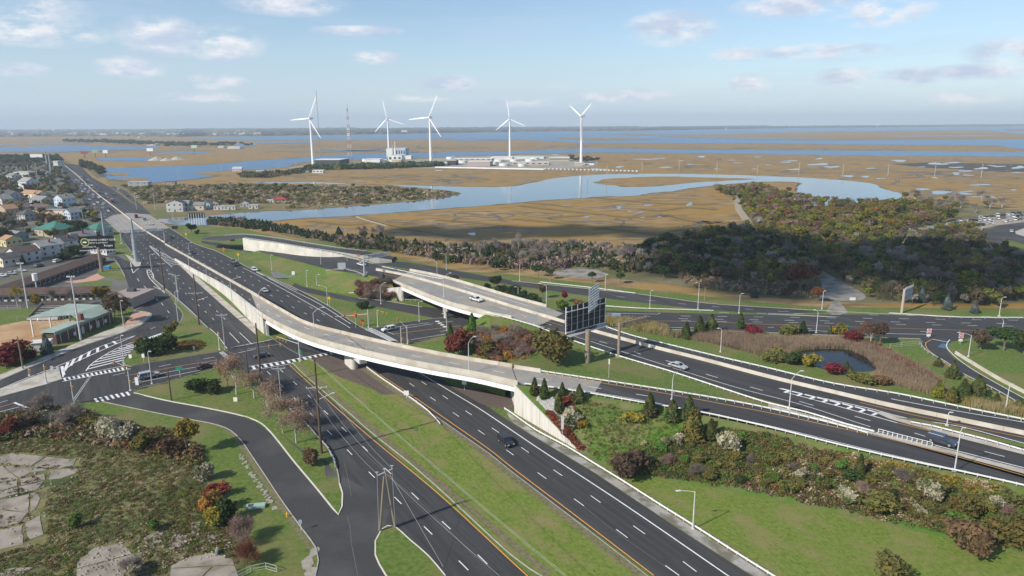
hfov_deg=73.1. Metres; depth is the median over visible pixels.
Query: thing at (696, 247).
broadleaf tree
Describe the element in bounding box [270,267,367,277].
link road
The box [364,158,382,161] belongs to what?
plant building
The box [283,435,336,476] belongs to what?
gravel strip
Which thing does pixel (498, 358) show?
bush
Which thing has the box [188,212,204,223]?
billboard
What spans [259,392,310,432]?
autumn tree
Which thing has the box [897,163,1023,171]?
water
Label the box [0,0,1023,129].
sky
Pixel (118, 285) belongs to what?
town ground
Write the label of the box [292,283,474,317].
exit road
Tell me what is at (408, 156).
plant building
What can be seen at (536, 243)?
bare tree
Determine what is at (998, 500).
bush
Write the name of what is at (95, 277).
motel court
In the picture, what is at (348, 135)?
radio mast
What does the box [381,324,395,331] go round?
suv
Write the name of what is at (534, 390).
cedar tree
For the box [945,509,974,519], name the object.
bush
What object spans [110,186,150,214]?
frontage road
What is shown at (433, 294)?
highway bridge
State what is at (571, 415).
bush
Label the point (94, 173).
wharf ground
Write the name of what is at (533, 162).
plant building
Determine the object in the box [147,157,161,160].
gravel heap
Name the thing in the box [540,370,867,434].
guardrail
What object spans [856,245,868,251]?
bare tree
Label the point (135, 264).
tower island
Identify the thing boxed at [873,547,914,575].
bush
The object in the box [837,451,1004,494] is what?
undergrowth
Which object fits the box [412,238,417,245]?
cedar tree
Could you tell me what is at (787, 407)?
guardrail
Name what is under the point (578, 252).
woodland
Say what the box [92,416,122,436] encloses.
bush
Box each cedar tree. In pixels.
[20,254,25,264]
[243,221,248,228]
[335,226,343,234]
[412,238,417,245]
[444,323,453,338]
[466,313,477,332]
[528,377,539,395]
[539,378,550,399]
[554,392,564,412]
[558,382,565,395]
[570,384,586,403]
[641,392,658,417]
[663,398,681,422]
[680,394,694,420]
[681,321,692,336]
[681,406,705,443]
[684,329,689,339]
[693,315,706,332]
[703,418,719,439]
[704,314,718,331]
[736,313,745,328]
[796,321,807,335]
[827,325,832,333]
[843,361,848,369]
[844,366,853,376]
[854,453,866,481]
[929,380,945,397]
[932,357,943,366]
[943,360,959,379]
[945,386,960,402]
[956,379,972,399]
[969,374,993,398]
[991,393,1001,402]
[1011,397,1023,410]
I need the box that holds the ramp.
[201,235,393,259]
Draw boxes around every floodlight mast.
[16,263,28,307]
[66,276,81,340]
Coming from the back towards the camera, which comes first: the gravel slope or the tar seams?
the gravel slope
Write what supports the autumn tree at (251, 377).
on the island lawn at (327, 487)
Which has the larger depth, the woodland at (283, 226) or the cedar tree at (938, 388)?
the woodland at (283, 226)
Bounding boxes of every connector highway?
[259,250,407,279]
[513,307,562,325]
[539,313,1023,468]
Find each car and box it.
[5,271,16,274]
[14,269,26,271]
[196,362,215,369]
[253,352,270,358]
[668,361,687,369]
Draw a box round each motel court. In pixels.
[45,260,114,286]
[67,273,104,282]
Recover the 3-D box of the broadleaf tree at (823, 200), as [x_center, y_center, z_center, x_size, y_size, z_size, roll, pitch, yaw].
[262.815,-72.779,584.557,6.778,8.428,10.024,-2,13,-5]
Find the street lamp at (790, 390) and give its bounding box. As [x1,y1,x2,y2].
[788,370,803,409]
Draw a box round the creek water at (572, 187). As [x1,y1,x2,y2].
[158,174,901,224]
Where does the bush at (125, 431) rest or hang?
on the scrub land
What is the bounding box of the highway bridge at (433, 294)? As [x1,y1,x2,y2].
[391,269,546,318]
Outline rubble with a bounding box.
[0,457,235,575]
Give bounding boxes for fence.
[232,563,276,575]
[878,429,932,444]
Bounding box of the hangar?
[314,159,346,163]
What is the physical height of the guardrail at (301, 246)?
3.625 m
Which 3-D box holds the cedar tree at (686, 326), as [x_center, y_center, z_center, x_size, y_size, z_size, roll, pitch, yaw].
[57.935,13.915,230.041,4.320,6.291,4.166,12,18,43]
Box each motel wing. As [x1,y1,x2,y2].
[0,253,107,287]
[0,286,109,301]
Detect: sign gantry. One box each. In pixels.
[119,228,164,243]
[131,233,147,254]
[362,251,391,275]
[615,315,650,357]
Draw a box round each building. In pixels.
[227,146,243,148]
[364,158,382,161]
[386,148,394,156]
[388,155,404,161]
[392,159,402,162]
[396,148,408,156]
[405,155,412,158]
[447,160,457,164]
[453,158,493,159]
[467,160,492,165]
[490,156,513,159]
[512,161,549,164]
[514,156,544,158]
[549,157,569,160]
[574,162,582,165]
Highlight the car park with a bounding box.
[922,216,1023,228]
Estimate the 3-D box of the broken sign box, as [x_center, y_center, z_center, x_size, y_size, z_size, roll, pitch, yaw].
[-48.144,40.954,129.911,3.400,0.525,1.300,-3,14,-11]
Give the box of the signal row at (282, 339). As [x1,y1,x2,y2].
[276,336,297,343]
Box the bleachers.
[27,302,73,320]
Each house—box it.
[0,195,13,204]
[0,204,18,213]
[0,234,22,246]
[0,251,23,266]
[2,190,23,200]
[5,173,20,179]
[5,244,41,261]
[11,230,29,240]
[15,209,37,220]
[18,177,39,189]
[21,189,47,197]
[28,195,53,204]
[31,203,56,212]
[31,238,64,257]
[33,221,76,237]
[44,211,59,220]
[52,233,78,246]
[53,193,75,206]
[62,207,82,219]
[68,229,96,235]
[83,223,113,234]
[90,249,115,254]
[166,199,185,211]
[183,200,190,210]
[189,202,206,209]
[203,200,212,208]
[211,199,220,205]
[232,167,242,170]
[240,200,250,206]
[273,197,287,202]
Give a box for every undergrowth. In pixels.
[467,325,537,362]
[563,399,713,480]
[608,427,1023,552]
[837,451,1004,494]
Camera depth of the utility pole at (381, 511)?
121.14 m
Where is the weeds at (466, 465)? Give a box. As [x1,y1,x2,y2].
[298,338,629,575]
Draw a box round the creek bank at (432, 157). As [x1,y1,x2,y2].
[99,149,1003,182]
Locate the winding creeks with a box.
[15,143,1020,240]
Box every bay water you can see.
[0,146,157,151]
[25,143,89,143]
[96,157,151,160]
[99,148,1023,182]
[149,152,209,153]
[190,126,1023,148]
[235,143,255,145]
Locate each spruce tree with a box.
[38,333,54,354]
[750,286,759,297]
[916,284,926,302]
[940,293,953,309]
[969,302,980,313]
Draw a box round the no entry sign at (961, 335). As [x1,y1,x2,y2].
[959,333,963,340]
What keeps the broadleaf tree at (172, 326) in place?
on the island lawn at (188, 328)
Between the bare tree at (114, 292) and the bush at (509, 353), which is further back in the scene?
the bare tree at (114, 292)
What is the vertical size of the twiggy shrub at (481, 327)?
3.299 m
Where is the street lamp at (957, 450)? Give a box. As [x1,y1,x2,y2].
[953,427,966,471]
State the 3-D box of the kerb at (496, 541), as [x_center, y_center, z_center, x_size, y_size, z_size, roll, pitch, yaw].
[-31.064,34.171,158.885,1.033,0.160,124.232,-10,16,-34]
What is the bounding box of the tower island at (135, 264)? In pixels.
[125,254,141,266]
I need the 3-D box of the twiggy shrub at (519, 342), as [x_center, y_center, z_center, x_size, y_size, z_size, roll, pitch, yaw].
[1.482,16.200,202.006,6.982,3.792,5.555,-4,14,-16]
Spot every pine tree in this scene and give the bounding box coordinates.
[491,260,500,270]
[533,264,542,276]
[545,269,554,274]
[587,271,596,277]
[616,272,625,283]
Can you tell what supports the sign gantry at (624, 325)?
on the embankment at (622, 369)
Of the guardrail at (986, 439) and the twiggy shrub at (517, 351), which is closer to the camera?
the guardrail at (986, 439)
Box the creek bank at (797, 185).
[158,174,903,225]
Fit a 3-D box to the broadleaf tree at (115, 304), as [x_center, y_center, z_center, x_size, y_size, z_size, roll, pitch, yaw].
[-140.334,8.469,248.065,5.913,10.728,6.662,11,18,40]
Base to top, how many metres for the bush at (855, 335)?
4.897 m
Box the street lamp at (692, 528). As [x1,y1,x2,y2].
[676,490,694,529]
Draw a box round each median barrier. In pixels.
[66,166,164,242]
[376,268,1023,434]
[514,365,540,371]
[954,351,1023,392]
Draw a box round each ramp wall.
[165,243,256,294]
[174,258,264,333]
[243,238,391,263]
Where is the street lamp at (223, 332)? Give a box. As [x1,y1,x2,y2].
[216,314,225,349]
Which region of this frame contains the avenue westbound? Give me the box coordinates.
[63,165,528,575]
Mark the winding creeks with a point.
(628, 200)
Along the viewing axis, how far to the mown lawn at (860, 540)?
118.99 m
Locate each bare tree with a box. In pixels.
[6,214,18,220]
[13,224,25,230]
[45,288,57,301]
[64,289,75,301]
[107,291,123,296]
[376,224,384,232]
[472,244,484,254]
[492,237,501,247]
[509,239,519,247]
[512,233,523,247]
[519,250,528,256]
[522,238,534,249]
[527,248,546,260]
[531,241,543,248]
[538,238,548,251]
[542,241,555,253]
[558,246,566,255]
[565,237,576,247]
[608,247,618,254]
[617,247,624,255]
[625,244,636,255]
[651,248,659,254]
[671,242,683,250]
[713,256,726,260]
[728,236,739,245]
[731,258,743,266]
[736,238,744,244]
[780,240,797,249]
[805,259,819,266]
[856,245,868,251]
[863,239,874,246]
[863,247,873,256]
[863,253,876,257]
[886,279,898,295]
[888,250,906,260]
[902,253,918,269]
[903,223,916,229]
[910,188,920,198]
[925,265,950,280]
[926,194,936,199]
[936,199,945,206]
[944,286,959,293]
[955,232,968,239]
[956,194,968,207]
[968,202,978,211]
[975,190,986,201]
[981,194,990,205]
[981,198,997,208]
[982,278,995,288]
[988,256,1006,264]
[996,196,1013,207]
[1010,250,1023,265]
[1013,277,1023,297]
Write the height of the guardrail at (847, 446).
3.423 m
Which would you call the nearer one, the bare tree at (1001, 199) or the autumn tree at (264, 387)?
the autumn tree at (264, 387)
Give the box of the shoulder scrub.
[106,178,456,218]
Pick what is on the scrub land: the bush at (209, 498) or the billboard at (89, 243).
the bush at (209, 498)
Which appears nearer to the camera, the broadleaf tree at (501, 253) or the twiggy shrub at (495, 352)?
the twiggy shrub at (495, 352)
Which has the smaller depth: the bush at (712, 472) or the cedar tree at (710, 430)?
the bush at (712, 472)
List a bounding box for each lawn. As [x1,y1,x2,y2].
[0,224,1023,575]
[77,280,111,285]
[97,262,124,279]
[106,230,126,254]
[123,297,224,365]
[134,368,341,512]
[293,360,644,575]
[374,525,444,575]
[560,443,1023,575]
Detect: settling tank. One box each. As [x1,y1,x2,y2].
[499,163,508,165]
[518,163,525,166]
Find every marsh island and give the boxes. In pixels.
[108,173,128,175]
[117,178,148,180]
[196,170,279,175]
[558,138,658,139]
[593,176,749,186]
[611,134,662,134]
[660,130,1023,139]
[1005,129,1023,130]
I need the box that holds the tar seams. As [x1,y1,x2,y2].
[344,450,669,575]
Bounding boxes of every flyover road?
[165,245,256,307]
[513,368,601,392]
[595,382,1023,485]
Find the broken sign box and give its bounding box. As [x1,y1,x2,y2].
[246,502,265,509]
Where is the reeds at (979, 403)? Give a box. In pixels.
[961,394,1023,416]
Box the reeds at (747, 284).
[677,272,817,297]
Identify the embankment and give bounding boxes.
[242,251,397,301]
[412,315,869,433]
[516,385,1023,553]
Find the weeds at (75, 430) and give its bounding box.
[0,403,205,466]
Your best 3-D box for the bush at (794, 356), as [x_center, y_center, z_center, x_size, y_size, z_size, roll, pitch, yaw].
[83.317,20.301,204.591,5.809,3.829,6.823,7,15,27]
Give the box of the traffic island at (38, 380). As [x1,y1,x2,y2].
[0,369,61,396]
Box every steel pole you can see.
[99,212,105,235]
[130,219,139,261]
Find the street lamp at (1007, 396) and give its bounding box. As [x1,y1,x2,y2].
[1004,383,1013,412]
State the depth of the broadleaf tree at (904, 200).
568.51 m
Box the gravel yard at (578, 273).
[553,269,608,278]
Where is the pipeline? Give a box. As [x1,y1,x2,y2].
[435,167,543,169]
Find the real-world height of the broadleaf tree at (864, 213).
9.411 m
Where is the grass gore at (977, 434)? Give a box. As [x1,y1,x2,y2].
[901,418,1023,447]
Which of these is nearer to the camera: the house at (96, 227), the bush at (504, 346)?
the bush at (504, 346)
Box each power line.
[158,264,383,473]
[172,260,566,575]
[385,473,496,573]
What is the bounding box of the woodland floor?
[266,187,1023,303]
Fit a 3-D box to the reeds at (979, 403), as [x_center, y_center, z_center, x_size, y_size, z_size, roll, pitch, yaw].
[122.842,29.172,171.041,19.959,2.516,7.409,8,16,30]
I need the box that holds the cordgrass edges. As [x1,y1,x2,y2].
[304,197,727,238]
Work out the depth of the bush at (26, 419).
162.28 m
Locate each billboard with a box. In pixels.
[30,154,42,156]
[78,236,115,271]
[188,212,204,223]
[565,283,607,362]
[900,284,913,312]
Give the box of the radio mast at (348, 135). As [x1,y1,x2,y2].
[346,104,352,159]
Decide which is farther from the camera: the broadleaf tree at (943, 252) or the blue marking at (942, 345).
the broadleaf tree at (943, 252)
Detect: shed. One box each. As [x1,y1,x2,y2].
[30,338,52,350]
[128,181,151,187]
[164,181,176,184]
[213,205,225,209]
[224,205,236,209]
[248,204,259,208]
[312,170,324,172]
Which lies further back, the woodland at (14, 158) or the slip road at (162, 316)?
the woodland at (14, 158)
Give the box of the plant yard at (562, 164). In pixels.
[288,155,598,168]
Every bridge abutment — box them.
[264,319,268,335]
[402,290,410,300]
[510,391,513,403]
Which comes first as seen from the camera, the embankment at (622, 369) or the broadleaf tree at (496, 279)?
the embankment at (622, 369)
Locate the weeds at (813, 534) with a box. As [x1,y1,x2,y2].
[633,477,1023,575]
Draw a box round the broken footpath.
[239,454,319,575]
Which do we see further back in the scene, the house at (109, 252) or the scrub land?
the house at (109, 252)
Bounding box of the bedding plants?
[174,339,205,349]
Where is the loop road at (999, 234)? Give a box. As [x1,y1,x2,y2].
[983,222,1023,247]
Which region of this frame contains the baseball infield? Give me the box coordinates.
[0,318,73,345]
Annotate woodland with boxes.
[0,124,1023,136]
[0,153,63,163]
[0,162,102,235]
[62,138,252,145]
[78,159,106,173]
[120,182,457,208]
[206,215,336,241]
[236,166,317,177]
[303,160,444,169]
[324,233,643,273]
[568,154,599,160]
[634,216,1023,305]
[712,181,959,242]
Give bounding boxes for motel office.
[103,288,154,307]
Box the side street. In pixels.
[90,392,388,575]
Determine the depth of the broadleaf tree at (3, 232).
425.00 m
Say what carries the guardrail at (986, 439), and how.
on the paved gore at (906, 421)
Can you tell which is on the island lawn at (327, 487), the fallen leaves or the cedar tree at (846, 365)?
the fallen leaves
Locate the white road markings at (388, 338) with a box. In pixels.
[0,174,1023,575]
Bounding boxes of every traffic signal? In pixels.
[43,365,47,382]
[70,375,90,402]
[113,361,131,390]
[333,309,369,327]
[377,310,387,326]
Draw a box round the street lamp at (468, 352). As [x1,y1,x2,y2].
[468,336,476,369]
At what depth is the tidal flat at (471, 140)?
2918.80 m
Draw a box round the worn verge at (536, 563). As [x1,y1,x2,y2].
[137,279,772,575]
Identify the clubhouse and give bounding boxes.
[28,304,112,343]
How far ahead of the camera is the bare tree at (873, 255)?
335.05 m
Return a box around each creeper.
[544,409,585,449]
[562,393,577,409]
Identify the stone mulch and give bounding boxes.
[311,353,394,394]
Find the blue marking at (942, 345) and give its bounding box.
[938,343,948,347]
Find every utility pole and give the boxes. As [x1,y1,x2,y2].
[17,336,23,368]
[157,246,164,289]
[167,369,171,400]
[188,274,199,324]
[245,345,248,373]
[255,323,261,383]
[272,367,284,397]
[306,358,334,453]
[377,465,395,530]
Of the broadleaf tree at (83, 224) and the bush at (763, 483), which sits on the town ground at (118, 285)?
the broadleaf tree at (83, 224)
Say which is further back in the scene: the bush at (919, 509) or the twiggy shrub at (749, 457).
the twiggy shrub at (749, 457)
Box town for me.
[7,130,245,135]
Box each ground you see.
[0,126,1023,308]
[0,163,127,309]
[38,162,102,177]
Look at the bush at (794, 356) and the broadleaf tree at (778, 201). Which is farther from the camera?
the broadleaf tree at (778, 201)
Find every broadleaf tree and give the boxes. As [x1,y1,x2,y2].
[0,213,11,217]
[0,230,13,236]
[2,220,16,225]
[17,219,27,231]
[29,293,41,307]
[42,199,51,204]
[71,221,80,230]
[79,222,88,229]
[90,286,110,303]
[101,293,118,322]
[109,296,128,324]
[161,321,178,332]
[173,418,199,450]
[185,223,196,232]
[216,363,230,389]
[225,199,234,203]
[359,231,367,235]
[488,275,501,286]
[498,251,508,256]
[531,327,575,362]
[538,284,548,298]
[561,290,567,297]
[645,247,651,256]
[656,258,669,265]
[657,265,669,278]
[683,263,698,273]
[689,244,699,250]
[693,248,707,254]
[699,265,714,274]
[710,248,723,256]
[716,260,729,266]
[722,238,730,243]
[747,266,756,272]
[756,207,765,214]
[765,239,782,247]
[769,258,779,270]
[773,200,784,203]
[774,206,784,211]
[786,263,820,288]
[797,252,811,259]
[805,214,817,220]
[811,287,825,301]
[817,197,826,202]
[819,228,834,238]
[821,207,833,213]
[826,239,835,243]
[835,199,844,206]
[835,222,844,228]
[842,230,852,233]
[849,214,862,218]
[856,198,866,202]
[858,211,869,218]
[858,261,871,273]
[859,203,872,210]
[868,322,889,343]
[883,213,895,217]
[884,219,895,225]
[888,240,899,248]
[889,276,900,289]
[901,198,912,203]
[904,216,915,219]
[920,246,938,255]
[929,240,938,246]
[935,257,947,263]
[935,290,947,303]
[936,250,946,255]
[938,207,947,211]
[948,228,961,233]
[952,202,960,206]
[954,266,970,272]
[955,269,982,286]
[963,229,973,233]
[970,329,992,348]
[972,230,986,237]
[986,326,1018,349]
[1009,266,1022,272]
[1010,330,1023,352]
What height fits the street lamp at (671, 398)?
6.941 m
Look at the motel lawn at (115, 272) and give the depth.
338.50 m
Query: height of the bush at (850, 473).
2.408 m
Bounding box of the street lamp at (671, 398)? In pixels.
[670,372,677,399]
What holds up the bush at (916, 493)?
on the embankment at (721, 424)
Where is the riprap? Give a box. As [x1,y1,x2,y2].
[536,395,560,419]
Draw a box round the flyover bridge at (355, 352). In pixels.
[251,291,517,390]
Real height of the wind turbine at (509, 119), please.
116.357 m
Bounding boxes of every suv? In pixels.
[33,263,43,266]
[137,370,160,379]
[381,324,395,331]
[497,432,514,447]
[925,430,957,447]
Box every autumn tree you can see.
[8,285,27,306]
[210,351,246,394]
[234,370,264,398]
[252,374,284,411]
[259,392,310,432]
[274,406,320,442]
[854,320,877,341]
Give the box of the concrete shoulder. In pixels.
[505,410,767,575]
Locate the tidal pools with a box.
[343,154,1023,234]
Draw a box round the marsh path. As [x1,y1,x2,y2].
[356,216,387,225]
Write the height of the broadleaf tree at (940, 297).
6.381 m
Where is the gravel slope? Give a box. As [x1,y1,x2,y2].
[451,386,513,409]
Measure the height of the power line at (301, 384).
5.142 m
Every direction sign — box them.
[338,263,345,268]
[530,314,537,320]
[561,416,563,433]
[611,313,620,316]
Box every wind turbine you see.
[290,97,320,163]
[375,100,401,147]
[409,96,440,160]
[496,103,524,155]
[570,103,591,161]
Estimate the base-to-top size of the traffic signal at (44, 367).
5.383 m
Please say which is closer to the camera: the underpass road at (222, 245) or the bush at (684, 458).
the bush at (684, 458)
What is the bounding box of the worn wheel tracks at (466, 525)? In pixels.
[291,380,695,574]
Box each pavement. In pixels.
[0,310,150,379]
[124,311,147,326]
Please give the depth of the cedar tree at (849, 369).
194.29 m
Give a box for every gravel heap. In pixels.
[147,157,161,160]
[171,156,184,159]
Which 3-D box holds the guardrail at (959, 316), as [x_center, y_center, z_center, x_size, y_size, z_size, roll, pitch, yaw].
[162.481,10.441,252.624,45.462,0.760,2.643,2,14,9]
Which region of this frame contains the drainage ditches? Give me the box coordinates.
[307,197,726,237]
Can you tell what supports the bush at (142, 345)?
on the island lawn at (188, 328)
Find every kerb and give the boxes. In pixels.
[0,310,151,380]
[102,401,318,575]
[122,350,223,366]
[132,368,213,390]
[134,392,342,514]
[155,219,469,329]
[292,362,542,575]
[327,448,339,482]
[360,298,421,306]
[366,368,647,575]
[375,525,445,575]
[400,334,444,343]
[517,281,1023,318]
[668,329,919,338]
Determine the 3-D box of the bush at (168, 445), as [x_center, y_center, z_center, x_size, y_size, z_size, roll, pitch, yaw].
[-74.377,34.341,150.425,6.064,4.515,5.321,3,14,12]
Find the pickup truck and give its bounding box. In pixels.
[469,296,482,301]
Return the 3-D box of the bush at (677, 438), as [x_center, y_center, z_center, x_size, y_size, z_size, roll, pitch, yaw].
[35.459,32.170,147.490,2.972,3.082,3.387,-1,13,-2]
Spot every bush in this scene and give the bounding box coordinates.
[0,339,33,365]
[0,416,18,434]
[15,411,40,429]
[22,348,37,358]
[35,409,51,422]
[53,252,75,259]
[60,245,81,254]
[67,511,82,527]
[76,247,87,255]
[76,413,102,426]
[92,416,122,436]
[104,422,137,440]
[123,562,142,575]
[128,429,153,450]
[133,337,155,354]
[147,331,178,354]
[147,519,159,530]
[156,436,183,455]
[184,377,208,391]
[193,461,214,481]
[196,488,223,512]
[199,378,222,393]
[202,480,231,495]
[203,505,223,525]
[214,496,237,521]
[256,173,264,176]
[279,193,289,197]
[301,446,318,464]
[353,288,363,295]
[354,281,369,287]
[355,300,368,309]
[369,278,378,285]
[443,327,472,353]
[470,331,485,336]
[478,341,500,356]
[482,335,488,341]
[489,334,501,344]
[490,355,505,361]
[494,284,508,290]
[497,343,513,351]
[500,325,507,331]
[502,350,514,357]
[505,289,520,293]
[509,285,520,290]
[510,292,525,297]
[522,333,536,344]
[528,292,537,299]
[555,300,568,308]
[556,405,583,427]
[573,299,583,304]
[575,418,589,427]
[609,446,652,478]
[620,411,644,423]
[652,441,668,452]
[661,436,671,444]
[672,432,685,446]
[679,455,689,462]
[685,441,695,447]
[692,451,709,461]
[702,465,719,479]
[713,457,740,468]
[715,430,741,450]
[726,450,746,459]
[734,473,747,483]
[745,324,763,333]
[757,346,786,363]
[759,478,771,487]
[762,455,780,465]
[768,471,780,481]
[775,479,802,492]
[776,450,794,462]
[777,323,799,336]
[783,350,803,362]
[791,449,804,455]
[794,466,808,476]
[794,475,807,488]
[801,353,823,365]
[810,464,819,469]
[814,480,830,491]
[819,457,830,464]
[823,362,845,373]
[823,469,835,476]
[832,322,847,334]
[834,458,849,468]
[838,484,858,503]
[841,467,865,480]
[842,330,865,341]
[846,371,876,384]
[853,489,864,504]
[862,489,902,512]
[863,472,878,484]
[872,374,891,384]
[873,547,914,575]
[876,465,891,477]
[884,488,898,498]
[905,488,923,500]
[908,506,922,517]
[913,504,925,514]
[916,478,946,501]
[923,500,945,513]
[929,479,954,490]
[943,515,997,558]
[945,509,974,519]
[947,493,986,517]
[976,497,997,511]
[985,512,1023,547]
[989,495,1006,507]
[993,485,1022,503]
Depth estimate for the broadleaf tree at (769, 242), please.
377.34 m
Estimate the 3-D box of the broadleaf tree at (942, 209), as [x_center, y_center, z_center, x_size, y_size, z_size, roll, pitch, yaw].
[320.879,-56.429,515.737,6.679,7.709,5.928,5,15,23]
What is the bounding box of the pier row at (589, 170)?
[544,168,637,171]
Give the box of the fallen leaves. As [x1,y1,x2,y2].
[232,381,299,426]
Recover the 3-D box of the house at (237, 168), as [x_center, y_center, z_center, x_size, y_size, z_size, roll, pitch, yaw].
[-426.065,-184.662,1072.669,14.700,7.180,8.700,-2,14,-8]
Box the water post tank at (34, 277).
[31,273,37,286]
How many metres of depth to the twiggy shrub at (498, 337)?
206.75 m
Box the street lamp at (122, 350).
[120,335,125,364]
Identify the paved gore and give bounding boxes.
[181,266,255,333]
[768,404,1023,472]
[876,412,1023,453]
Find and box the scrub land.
[0,412,245,575]
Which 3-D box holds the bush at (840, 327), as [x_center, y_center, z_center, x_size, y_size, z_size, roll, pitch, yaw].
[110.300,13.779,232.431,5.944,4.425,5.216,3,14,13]
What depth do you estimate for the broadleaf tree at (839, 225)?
437.47 m
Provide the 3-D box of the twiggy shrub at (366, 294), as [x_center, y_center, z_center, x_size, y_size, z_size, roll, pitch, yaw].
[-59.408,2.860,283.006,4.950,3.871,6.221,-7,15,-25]
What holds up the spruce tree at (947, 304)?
on the lawn at (278, 538)
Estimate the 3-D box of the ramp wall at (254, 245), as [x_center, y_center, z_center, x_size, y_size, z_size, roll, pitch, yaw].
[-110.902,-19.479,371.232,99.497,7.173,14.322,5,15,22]
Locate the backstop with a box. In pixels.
[37,316,65,328]
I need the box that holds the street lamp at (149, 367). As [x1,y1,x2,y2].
[147,351,152,383]
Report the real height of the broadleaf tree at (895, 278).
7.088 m
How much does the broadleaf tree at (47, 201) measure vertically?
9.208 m
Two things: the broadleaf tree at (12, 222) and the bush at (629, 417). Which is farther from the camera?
the broadleaf tree at (12, 222)
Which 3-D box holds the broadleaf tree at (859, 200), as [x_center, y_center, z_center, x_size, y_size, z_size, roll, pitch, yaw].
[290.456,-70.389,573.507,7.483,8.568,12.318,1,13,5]
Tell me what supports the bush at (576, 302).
on the lawn at (278, 538)
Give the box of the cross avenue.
[0,310,1023,412]
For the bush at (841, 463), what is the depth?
135.43 m
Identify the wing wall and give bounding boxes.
[350,287,401,300]
[514,385,577,449]
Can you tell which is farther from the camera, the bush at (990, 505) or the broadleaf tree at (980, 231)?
the broadleaf tree at (980, 231)
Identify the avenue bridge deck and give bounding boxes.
[104,213,167,232]
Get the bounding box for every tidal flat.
[256,142,309,143]
[276,150,384,151]
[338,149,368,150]
[450,140,492,140]
[729,138,820,138]
[912,135,992,136]
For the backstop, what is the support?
on the lawn at (278, 538)
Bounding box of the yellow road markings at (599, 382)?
[1,274,1023,575]
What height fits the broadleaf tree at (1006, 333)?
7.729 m
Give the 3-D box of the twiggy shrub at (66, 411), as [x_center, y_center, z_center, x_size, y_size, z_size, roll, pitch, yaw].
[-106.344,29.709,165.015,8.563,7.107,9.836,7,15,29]
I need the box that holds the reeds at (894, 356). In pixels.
[866,339,938,379]
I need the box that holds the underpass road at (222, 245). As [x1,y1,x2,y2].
[201,241,286,258]
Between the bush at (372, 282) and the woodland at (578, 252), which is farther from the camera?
the woodland at (578, 252)
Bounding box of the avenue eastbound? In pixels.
[68,165,750,575]
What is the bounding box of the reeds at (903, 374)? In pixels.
[665,328,948,398]
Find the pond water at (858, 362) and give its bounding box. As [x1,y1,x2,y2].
[799,349,875,370]
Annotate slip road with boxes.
[0,255,181,388]
[375,261,820,313]
[921,338,1023,402]
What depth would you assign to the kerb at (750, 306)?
268.99 m
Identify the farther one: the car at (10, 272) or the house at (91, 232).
the house at (91, 232)
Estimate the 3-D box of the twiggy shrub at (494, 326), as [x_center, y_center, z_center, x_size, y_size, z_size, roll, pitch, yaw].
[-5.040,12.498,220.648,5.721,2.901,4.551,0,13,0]
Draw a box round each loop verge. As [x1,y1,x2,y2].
[1008,240,1023,249]
[1015,228,1023,235]
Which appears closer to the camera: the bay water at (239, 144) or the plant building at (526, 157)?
the plant building at (526, 157)
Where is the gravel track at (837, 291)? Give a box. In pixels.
[796,249,865,313]
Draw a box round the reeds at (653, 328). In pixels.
[605,313,669,335]
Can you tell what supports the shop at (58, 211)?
on the town ground at (118, 285)
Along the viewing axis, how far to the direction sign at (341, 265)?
313.54 m
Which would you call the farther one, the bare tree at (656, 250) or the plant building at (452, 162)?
the plant building at (452, 162)
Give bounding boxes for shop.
[13,170,36,176]
[43,209,80,214]
[53,161,63,168]
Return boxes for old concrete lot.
[0,453,237,575]
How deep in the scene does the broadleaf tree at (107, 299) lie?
249.31 m
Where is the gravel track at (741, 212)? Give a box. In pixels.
[734,193,755,228]
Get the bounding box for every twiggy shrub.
[16,389,56,412]
[42,398,87,425]
[117,553,143,572]
[224,513,256,544]
[227,538,262,565]
[352,279,362,285]
[362,282,372,289]
[363,292,372,299]
[369,290,383,299]
[373,284,381,291]
[376,291,387,299]
[379,274,393,286]
[379,283,389,291]
[386,291,395,297]
[472,342,481,349]
[474,338,488,344]
[476,325,489,331]
[485,347,501,358]
[488,324,499,331]
[492,333,511,341]
[501,338,511,343]
[503,331,516,338]
[505,322,516,331]
[509,338,527,347]
[512,324,523,332]
[513,347,524,357]
[518,343,534,355]
[520,327,529,335]
[659,453,674,465]
[687,463,705,474]
[745,455,757,462]
[789,462,799,469]
[856,480,871,491]
[891,467,913,481]
[998,505,1016,513]
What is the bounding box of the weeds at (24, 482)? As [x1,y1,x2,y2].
[0,463,78,542]
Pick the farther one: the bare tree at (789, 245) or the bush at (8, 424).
the bare tree at (789, 245)
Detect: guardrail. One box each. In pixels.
[153,278,207,327]
[229,234,365,251]
[244,237,365,256]
[258,378,335,464]
[366,366,439,423]
[382,266,442,278]
[486,312,873,431]
[504,407,774,575]
[524,383,1023,485]
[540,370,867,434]
[543,282,633,293]
[606,305,712,310]
[606,326,1023,420]
[889,312,1022,318]
[909,421,1023,451]
[919,342,1015,401]
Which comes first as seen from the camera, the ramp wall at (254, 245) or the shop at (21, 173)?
the ramp wall at (254, 245)

